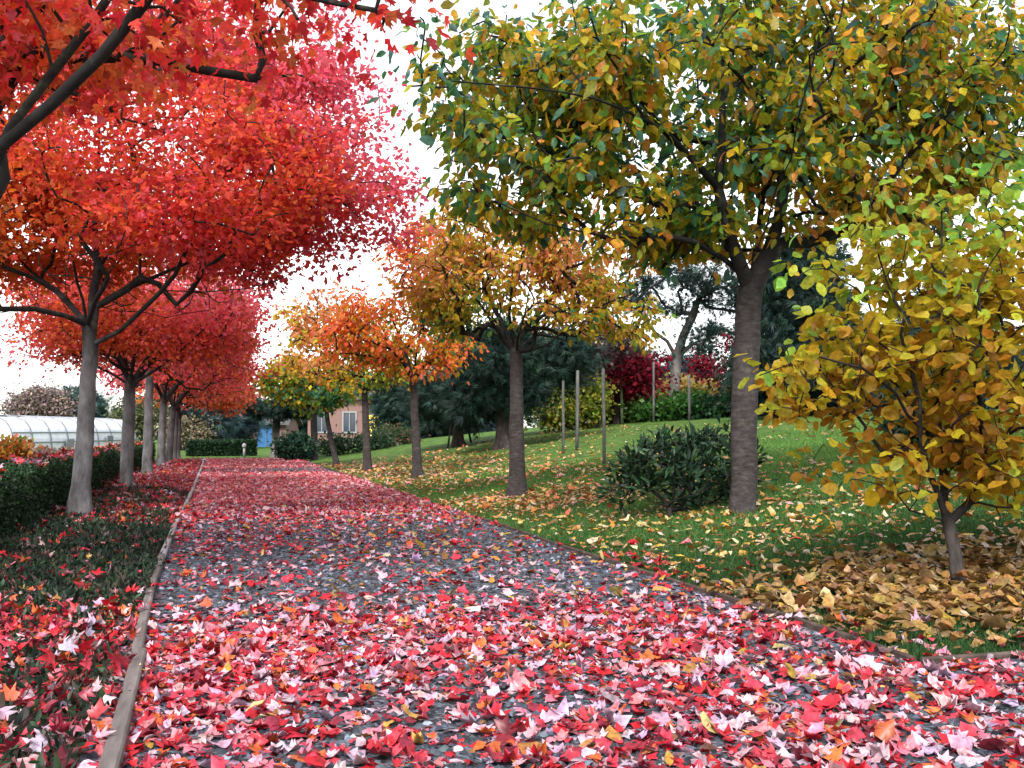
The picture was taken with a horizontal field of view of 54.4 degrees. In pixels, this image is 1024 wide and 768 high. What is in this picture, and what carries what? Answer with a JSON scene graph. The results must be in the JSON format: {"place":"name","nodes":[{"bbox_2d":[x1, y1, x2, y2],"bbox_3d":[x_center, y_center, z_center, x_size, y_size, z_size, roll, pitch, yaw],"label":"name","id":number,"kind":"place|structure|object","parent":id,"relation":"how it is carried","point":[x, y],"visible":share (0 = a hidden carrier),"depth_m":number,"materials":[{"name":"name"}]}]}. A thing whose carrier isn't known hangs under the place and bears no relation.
{"place":"outdoors","nodes":[
{"label":"outdoors","id":0,"kind":"place"},
{"bbox_2d":[0,0,1023,422],"label":"sky","id":1,"kind":"structure","parent":0,"point":[368,271],"materials":[{"name":"white"}]},
{"bbox_2d":[76,466,1023,767],"bbox_3d":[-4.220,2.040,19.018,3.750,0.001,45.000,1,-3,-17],"label":"gravel path","id":2,"kind":"structure","parent":0,"point":[458,722],"depth_m":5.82,"materials":[{"name":"grey gravel"}]},
{"bbox_2d":[189,457,422,503],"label":"fallen leaves","id":3,"kind":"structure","parent":2,"relation":"on","point":[214,486],"depth_m":20.34,"materials":[{"name":"red plant"}]},
{"bbox_2d":[85,496,1023,767],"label":"fallen red maple leaves","id":4,"kind":"object","parent":2,"relation":"on","point":[211,638],"visible":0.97,"depth_m":4.53,"materials":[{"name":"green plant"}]},
{"bbox_2d":[143,485,1007,765],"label":"fallen yellow leaves on path","id":5,"kind":"object","parent":2,"relation":"on","point":[612,734],"visible":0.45,"depth_m":6.05,"materials":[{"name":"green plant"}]},
{"bbox_2d":[137,408,1023,661],"bbox_3d":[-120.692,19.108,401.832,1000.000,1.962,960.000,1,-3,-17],"label":"ground","id":6,"kind":"structure","parent":0,"point":[432,444],"depth_m":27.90,"materials":[{"name":"green plant"}]},
{"bbox_2d":[0,377,78,416],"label":"bare tree","id":7,"kind":"object","parent":6,"relation":"on","point":[39,401],"visible":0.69,"depth_m":108.29,"materials":[{"name":"brown plant"}]},
{"bbox_2d":[0,415,137,449],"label":"greenhouse","id":8,"kind":"object","parent":6,"relation":"on","point":[55,431],"visible":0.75,"depth_m":49.08,"materials":[{"name":"white glass"}]},
{"bbox_2d":[34,385,103,417],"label":"conifer","id":9,"kind":"object","parent":6,"relation":"on","point":[76,403],"visible":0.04,"depth_m":119.59,"materials":[{"name":"green plant"}]},
{"bbox_2d":[53,382,119,418],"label":"conifer","id":10,"kind":"object","parent":6,"relation":"on","point":[100,399],"visible":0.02,"depth_m":124.52,"materials":[{"name":"green plant"}]},
{"bbox_2d":[0,460,194,767],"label":"planting bed","id":11,"kind":"object","parent":6,"relation":"on","point":[84,715],"visible":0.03,"depth_m":4.67,"materials":[{"name":"soil"}]},
{"bbox_2d":[0,441,155,535],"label":"clipped hedge","id":12,"kind":"object","parent":11,"relation":"on","point":[27,489],"visible":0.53,"depth_m":13.09,"materials":[{"name":"leaf"},{"name":"wood"}]},
{"bbox_2d":[0,440,142,476],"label":"fallen maple leaves on hedge","id":13,"kind":"object","parent":12,"relation":"on","point":[64,451],"visible":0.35,"depth_m":15.36,"materials":[{"name":"red plant"}]},
{"bbox_2d":[0,483,188,767],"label":"ground cover plants","id":14,"kind":"object","parent":11,"relation":"on","point":[35,574],"visible":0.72,"depth_m":7.37,"materials":[{"name":"green plant"}]},
{"bbox_2d":[0,456,202,767],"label":"fallen maple leaves in bed","id":15,"kind":"object","parent":11,"relation":"on","point":[181,468],"visible":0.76,"depth_m":5.09,"materials":[{"name":"red plant"}]},
{"bbox_2d":[0,223,284,488],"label":"maple tree","id":16,"kind":"object","parent":11,"relation":"on","point":[189,341],"visible":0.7,"depth_m":18.89,"materials":[{"name":"red plant"}]},
{"bbox_2d":[36,267,271,473],"bbox_3d":[-8.960,-0.316,25.118,5.492,5.568,5.912,2,-3,-30],"label":"maple tree","id":17,"kind":"object","parent":11,"relation":"on","point":[147,464],"visible":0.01,"depth_m":24.88,"materials":[{"name":"red plant"}]},
{"bbox_2d":[97,341,266,465],"bbox_3d":[-10.330,-0.115,30.541,5.603,5.657,5.938,1,-3,-17],"label":"maple tree","id":18,"kind":"object","parent":11,"relation":"on","point":[165,396],"visible":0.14,"depth_m":30.48,"materials":[{"name":"red plant"}]},
{"bbox_2d":[103,353,267,461],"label":"maple tree","id":19,"kind":"object","parent":11,"relation":"on","point":[174,404],"visible":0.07,"depth_m":33.54,"materials":[{"name":"red plant"}]},
{"bbox_2d":[137,363,261,457],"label":"maple tree","id":20,"kind":"object","parent":11,"relation":"on","point":[189,404],"visible":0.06,"depth_m":38.19,"materials":[{"name":"red plant"}]},
{"bbox_2d":[135,375,264,457],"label":"maple tree","id":21,"kind":"object","parent":11,"relation":"on","point":[239,406],"visible":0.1,"depth_m":37.28,"materials":[{"name":"red plant"}]},
{"bbox_2d":[0,0,438,514],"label":"maple tree","id":22,"kind":"object","parent":11,"relation":"on","point":[64,204],"visible":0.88,"depth_m":12.59,"materials":[{"name":"red plant"}]},
{"bbox_2d":[0,0,476,199],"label":"maple tree","id":23,"kind":"object","parent":11,"relation":"on","point":[86,43],"visible":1,"depth_m":6.91,"materials":[{"name":"red plant"}]},
{"bbox_2d":[98,648,146,767],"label":"edging board","id":24,"kind":"object","parent":6,"relation":"on","point":[112,756],"visible":0.8,"depth_m":3.79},
{"bbox_2d":[97,392,170,441],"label":"bare tree","id":25,"kind":"object","parent":6,"relation":"on","point":[139,418],"visible":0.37,"depth_m":93.52,"materials":[{"name":"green plant"}]},
{"bbox_2d":[131,553,164,654],"bbox_3d":[-2.490,1.466,6.870,0.075,0.123,4.092,1,-3,-18],"label":"edging board","id":26,"kind":"object","parent":6,"relation":"on","point":[139,640],"visible":0.67,"depth_m":5.97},
{"bbox_2d":[160,458,204,556],"bbox_3d":[-7.726,2.297,24.438,0.087,0.120,32.591,1,-3,-16],"label":"edging strip","id":27,"kind":"object","parent":6,"relation":"on","point":[168,544],"visible":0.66,"depth_m":12.12,"materials":[{"name":"grey concrete"}]},
{"bbox_2d":[153,411,225,449],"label":"bush","id":28,"kind":"object","parent":6,"relation":"on","point":[192,430],"visible":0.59,"depth_m":59.27,"materials":[{"name":"brown plant"}]},
{"bbox_2d":[167,402,247,439],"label":"conifer","id":29,"kind":"object","parent":6,"relation":"on","point":[227,424],"visible":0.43,"depth_m":60.98,"materials":[{"name":"green plant"}]},
{"bbox_2d":[185,437,257,455],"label":"clipped hedge","id":30,"kind":"object","parent":6,"relation":"on","point":[215,447],"visible":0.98,"depth_m":45.37,"materials":[{"name":"plant"}]},
{"bbox_2d":[242,443,246,456],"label":"bollard","id":31,"kind":"object","parent":6,"relation":"on","point":[244,446],"visible":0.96,"depth_m":43.36,"materials":[{"name":"grey metal"}]},
{"bbox_2d":[232,388,271,447],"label":"conifer","id":32,"kind":"object","parent":6,"relation":"on","point":[250,429],"visible":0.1,"depth_m":65.66,"materials":[{"name":"green plant"}]},
{"bbox_2d":[253,418,302,446],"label":"brick building","id":33,"kind":"structure","parent":6,"relation":"on","point":[292,425],"depth_m":71.88,"materials":[{"name":"brown brick"}]},
{"bbox_2d":[257,427,266,446],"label":"door","id":34,"kind":"structure","parent":33,"relation":"in","point":[264,440],"depth_m":71.82,"materials":[{"name":"blue paint"}]},
{"bbox_2d":[267,425,271,446],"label":"door","id":35,"kind":"structure","parent":33,"relation":"in","point":[269,435],"depth_m":71.84,"materials":[{"name":"blue paint"}]},
{"bbox_2d":[241,397,323,457],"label":"pine tree","id":36,"kind":"object","parent":6,"relation":"on","point":[277,414],"visible":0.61,"depth_m":42.55,"materials":[{"name":"green plant"}]},
{"bbox_2d":[272,398,307,433],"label":"conifer","id":37,"kind":"object","parent":6,"relation":"on","point":[304,426],"visible":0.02,"depth_m":78.60,"materials":[{"name":"green plant"}]},
{"bbox_2d":[267,429,318,460],"bbox_3d":[-8.344,2.383,38.005,1.817,1.357,2.156,0,-3,4],"label":"round bush","id":38,"kind":"object","parent":6,"relation":"on","point":[294,445],"visible":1,"depth_m":37.56,"materials":[{"name":"green plant"}]},
{"bbox_2d":[260,349,335,459],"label":"cherry tree","id":39,"kind":"object","parent":6,"relation":"on","point":[313,427],"depth_m":38.70,"materials":[{"name":"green plant"}]},
{"bbox_2d":[251,347,374,465],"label":"cherry tree","id":40,"kind":"object","parent":6,"relation":"on","point":[300,393],"visible":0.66,"depth_m":31.56,"materials":[{"name":"green plant"}]},
{"bbox_2d":[308,384,379,444],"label":"brick building","id":41,"kind":"structure","parent":6,"relation":"on","point":[344,418],"depth_m":63.05,"materials":[{"name":"brown brick"}]},
{"bbox_2d":[317,413,326,432],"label":"window","id":42,"kind":"structure","parent":41,"relation":"in","point":[321,424],"depth_m":63.44,"materials":[{"name":"white glass"}]},
{"bbox_2d":[342,411,356,432],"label":"window","id":43,"kind":"structure","parent":41,"relation":"in","point":[348,417],"depth_m":62.96,"materials":[{"name":"white glass"}]},
{"bbox_2d":[272,280,433,471],"bbox_3d":[-4.482,-0.206,27.171,3.549,5.448,3.916,3,-4,-44],"label":"cherry tree","id":44,"kind":"object","parent":6,"relation":"on","point":[369,380],"visible":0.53,"depth_m":27.07,"materials":[{"name":"orange plant"}]},
{"bbox_2d":[318,424,400,456],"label":"green bush","id":45,"kind":"object","parent":6,"relation":"on","point":[382,439],"visible":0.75,"depth_m":41.61,"materials":[{"name":"green plant"}]},
{"bbox_2d":[289,212,489,479],"bbox_3d":[-2.699,-0.825,22.462,4.656,6.152,3.228,1,-3,-17],"label":"cherry tree","id":46,"kind":"object","parent":6,"relation":"on","point":[351,330],"visible":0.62,"depth_m":22.26,"materials":[{"name":"orange plant"}]},
{"bbox_2d":[352,370,441,438],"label":"conifer","id":47,"kind":"object","parent":6,"relation":"on","point":[380,411],"visible":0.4,"depth_m":51.08,"materials":[{"name":"green plant"}]},
{"bbox_2d":[374,421,423,446],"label":"green bush","id":48,"kind":"object","parent":6,"relation":"on","point":[403,434],"visible":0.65,"depth_m":43.47,"materials":[{"name":"green plant"}]},
{"bbox_2d":[379,319,495,447],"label":"pine tree","id":49,"kind":"object","parent":6,"relation":"on","point":[425,415],"visible":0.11,"depth_m":34.07,"materials":[{"name":"green plant"}]},
{"bbox_2d":[446,419,451,450],"bbox_3d":[-2.061,1.585,33.144,0.260,1.465,0.069,0,-3,-1],"label":"stake","id":50,"kind":"object","parent":6,"relation":"on","point":[449,435],"visible":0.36,"depth_m":33.11,"materials":[{"name":"brown wood"}]},
{"bbox_2d":[421,371,482,438],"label":"conifer","id":51,"kind":"object","parent":6,"relation":"on","point":[443,432],"visible":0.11,"depth_m":54.87,"materials":[{"name":"green plant"}]},
{"bbox_2d":[470,423,530,432],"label":"conifer","id":52,"kind":"object","parent":6,"relation":"on","point":[490,430],"visible":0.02,"depth_m":57.96,"materials":[{"name":"green plant"}]},
{"bbox_2d":[420,312,612,449],"bbox_3d":[0.101,-0.095,30.309,6.262,4.395,4.819,1,-3,-17],"label":"pine tree","id":53,"kind":"object","parent":6,"relation":"on","point":[483,399],"visible":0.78,"depth_m":29.13,"materials":[{"name":"green plant"}]},
{"bbox_2d":[383,184,677,497],"bbox_3d":[0.273,-0.679,15.929,4.853,5.201,3.168,0,-3,-2],"label":"cherry tree","id":54,"kind":"object","parent":6,"relation":"on","point":[447,312],"visible":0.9,"depth_m":15.70,"materials":[{"name":"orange plant"}]},
{"bbox_2d":[562,381,564,452],"bbox_3d":[1.254,0.852,24.348,0.071,1.873,0.065,1,-3,-17],"label":"stake","id":55,"kind":"object","parent":6,"relation":"on","point":[563,431],"visible":0.88,"depth_m":24.32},
{"bbox_2d":[524,369,619,432],"bbox_3d":[1.841,0.546,36.078,4.050,2.708,3.530,1,-3,-17],"label":"yellow bush","id":56,"kind":"object","parent":6,"relation":"on","point":[590,405],"visible":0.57,"depth_m":35.24,"materials":[{"name":"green plant"}]},
{"bbox_2d":[575,370,578,449],"bbox_3d":[1.628,0.698,24.857,0.109,2.081,0.091,1,-3,-17],"label":"stake","id":57,"kind":"object","parent":6,"relation":"on","point":[577,415],"visible":0.88,"depth_m":24.82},
{"bbox_2d":[321,442,849,517],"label":"fallen orange cherry leaves","id":58,"kind":"object","parent":6,"relation":"on","point":[552,505],"visible":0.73,"depth_m":18.49,"materials":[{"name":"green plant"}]},
{"bbox_2d":[542,318,652,426],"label":"plum tree","id":59,"kind":"object","parent":6,"relation":"on","point":[613,353],"visible":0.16,"depth_m":36.00,"materials":[{"name":"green plant"}]},
{"bbox_2d":[602,369,605,465],"bbox_3d":[1.790,0.696,19.389,0.075,1.993,0.067,1,-3,-17],"label":"stake","id":60,"kind":"object","parent":6,"relation":"on","point":[603,424],"visible":0.88,"depth_m":19.37,"materials":[{"name":"grey wood"}]},
{"bbox_2d":[313,463,916,661],"bbox_3d":[-2.898,2.147,21.072,0.088,0.102,33.820,1,-3,-17],"label":"edging board","id":61,"kind":"object","parent":6,"relation":"on","point":[817,627],"visible":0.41,"depth_m":6.84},
{"bbox_2d":[575,382,667,424],"bbox_3d":[4.499,0.584,40.140,5.183,2.445,3.670,0,-3,-3],"label":"yellow bush","id":62,"kind":"object","parent":6,"relation":"on","point":[627,415],"visible":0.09,"depth_m":39.15,"materials":[{"name":"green plant"}]},
{"bbox_2d":[620,374,623,423],"bbox_3d":[4.093,0.606,37.132,0.134,1.978,0.120,1,-3,-17],"label":"stake","id":63,"kind":"object","parent":6,"relation":"on","point":[621,410],"visible":0.69,"depth_m":37.09,"materials":[{"name":"grey wood"}]},
{"bbox_2d":[581,340,681,423],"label":"red maple","id":64,"kind":"object","parent":6,"relation":"on","point":[636,373],"visible":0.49,"depth_m":37.01,"materials":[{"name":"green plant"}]},
{"bbox_2d":[618,339,669,383],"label":"conifer","id":65,"kind":"object","parent":6,"relation":"on","point":[653,349],"visible":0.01,"depth_m":59.67,"materials":[{"name":"green plant"}]},
{"bbox_2d":[652,362,654,421],"bbox_3d":[5.112,0.341,35.946,0.098,2.289,0.089,1,-3,-17],"label":"stake","id":66,"kind":"object","parent":6,"relation":"on","point":[653,387],"visible":0.88,"depth_m":35.92,"materials":[{"name":"grey wood"}]},
{"bbox_2d":[621,386,716,422],"bbox_3d":[6.180,0.778,37.136,4.410,1.581,3.740,1,-3,-17],"label":"green bush","id":67,"kind":"object","parent":6,"relation":"on","point":[668,408],"visible":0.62,"depth_m":36.43,"materials":[{"name":"green plant"}]},
{"bbox_2d":[611,251,739,419],"bbox_3d":[6.605,-1.848,37.971,6.241,6.737,4.487,1,-3,-17],"label":"pine tree","id":68,"kind":"object","parent":6,"relation":"on","point":[706,287],"visible":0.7,"depth_m":37.93,"materials":[{"name":"green plant"}]},
{"bbox_2d":[596,416,777,517],"bbox_3d":[2.191,1.027,11.803,2.358,1.312,1.555,1,-3,-17],"label":"evergreen shrub","id":69,"kind":"object","parent":6,"relation":"on","point":[682,455],"visible":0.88,"depth_m":11.58,"materials":[{"name":"green plant"}]},
{"bbox_2d":[659,344,718,384],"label":"conifer","id":70,"kind":"object","parent":6,"relation":"on","point":[685,356],"visible":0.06,"depth_m":68.73,"materials":[{"name":"green plant"}]},
{"bbox_2d":[687,375,690,420],"bbox_3d":[6.140,0.537,34.512,0.110,1.668,0.099,1,-3,-17],"label":"stake","id":71,"kind":"object","parent":6,"relation":"on","point":[689,398],"visible":0.88,"depth_m":34.48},
{"bbox_2d":[656,372,731,396],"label":"yellow bush","id":72,"kind":"object","parent":6,"relation":"on","point":[699,384],"visible":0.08,"depth_m":43.32,"materials":[{"name":"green plant"}]},
{"bbox_2d":[366,0,1023,514],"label":"cherry tree","id":73,"kind":"object","parent":6,"relation":"on","point":[566,116],"visible":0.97,"depth_m":10.60,"materials":[{"name":"green plant"}]},
{"bbox_2d":[674,386,731,420],"bbox_3d":[7.865,0.693,36.020,3.696,1.464,3.104,1,-3,-17],"label":"green bush","id":74,"kind":"object","parent":6,"relation":"on","point":[722,411],"visible":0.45,"depth_m":35.49,"materials":[{"name":"green plant"}]},
{"bbox_2d":[678,331,733,386],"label":"red maple","id":75,"kind":"object","parent":6,"relation":"on","point":[706,366],"visible":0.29,"depth_m":36.20,"materials":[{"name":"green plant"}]},
{"bbox_2d":[482,421,1023,647],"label":"fallen yellow cherry leaves","id":76,"kind":"object","parent":6,"relation":"on","point":[830,527],"visible":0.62,"depth_m":10.02,"materials":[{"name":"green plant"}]},
{"bbox_2d":[711,225,874,417],"bbox_3d":[8.645,-1.814,30.041,5.110,6.419,5.481,-1,-3,17],"label":"fir tree","id":77,"kind":"object","parent":6,"relation":"on","point":[780,323],"visible":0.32,"depth_m":29.01,"materials":[{"name":"green plant"}]},
{"bbox_2d":[582,538,1023,655],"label":"fallen maple leaves on lawn edge","id":78,"kind":"object","parent":6,"relation":"on","point":[841,616],"visible":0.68,"depth_m":6.14,"materials":[{"name":"red plant"}]},
{"bbox_2d":[758,399,875,416],"bbox_3d":[10.077,0.637,34.136,4.671,1.260,3.359,1,-3,-17],"label":"green bush","id":79,"kind":"object","parent":6,"relation":"on","point":[766,413],"visible":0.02,"depth_m":33.61,"materials":[{"name":"green plant"}]},
{"bbox_2d":[678,521,1023,655],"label":"fallen tan leaves under small tree","id":80,"kind":"object","parent":6,"relation":"on","point":[1000,574],"visible":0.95,"depth_m":6.63,"materials":[{"name":"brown plant"}]},
{"bbox_2d":[851,310,888,411],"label":"conifer","id":81,"kind":"object","parent":6,"relation":"on","point":[871,409],"visible":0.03,"depth_m":53.99,"materials":[{"name":"green plant"}]},
{"bbox_2d":[734,144,1023,584],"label":"tree","id":82,"kind":"object","parent":6,"relation":"on","point":[992,474],"visible":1,"depth_m":6.71,"materials":[{"name":"yellow plant"}]},
{"bbox_2d":[864,268,1023,409],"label":"fir tree","id":83,"kind":"object","parent":6,"relation":"on","point":[913,331],"visible":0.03,"depth_m":26.26,"materials":[{"name":"green plant"}]},
{"bbox_2d":[872,393,1023,449],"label":"green bush","id":84,"kind":"object","parent":6,"relation":"on","point":[905,431],"visible":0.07,"depth_m":14.23,"materials":[{"name":"green plant"}]},
{"bbox_2d":[920,650,1023,663],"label":"edging board","id":85,"kind":"object","parent":6,"relation":"on","point":[966,657],"visible":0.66,"depth_m":4.94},
{"bbox_2d":[921,659,1023,695],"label":"side path","id":86,"kind":"structure","parent":0,"point":[961,671],"depth_m":4.73,"materials":[{"name":"grey gravel"}]},
{"bbox_2d":[940,650,1023,695],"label":"fallen maple leaves on side path","id":87,"kind":"object","parent":86,"relation":"on","point":[955,664],"visible":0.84,"depth_m":4.72,"materials":[{"name":"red plant"}]},
{"label":"field","id":88,"kind":"structure","parent":0,"visible":0},
{"bbox_2d":[0,433,43,461],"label":"garden bush","id":89,"kind":"object","parent":88,"relation":"on","point":[17,445],"visible":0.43,"depth_m":20.91,"materials":[{"name":"orange plant"}]},
{"bbox_2d":[29,445,60,450],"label":"garden bush","id":90,"kind":"object","parent":88,"relation":"on","point":[47,446],"visible":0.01,"depth_m":31.80,"materials":[{"name":"brown plant"}]},
{"bbox_2d":[31,444,69,456],"bbox_3d":[-11.215,1.913,24.039,1.715,0.982,1.707,1,-3,-17],"label":"garden bush","id":91,"kind":"object","parent":88,"relation":"on","point":[49,450],"visible":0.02,"depth_m":23.95,"materials":[{"name":"brown plant"}]}
]}

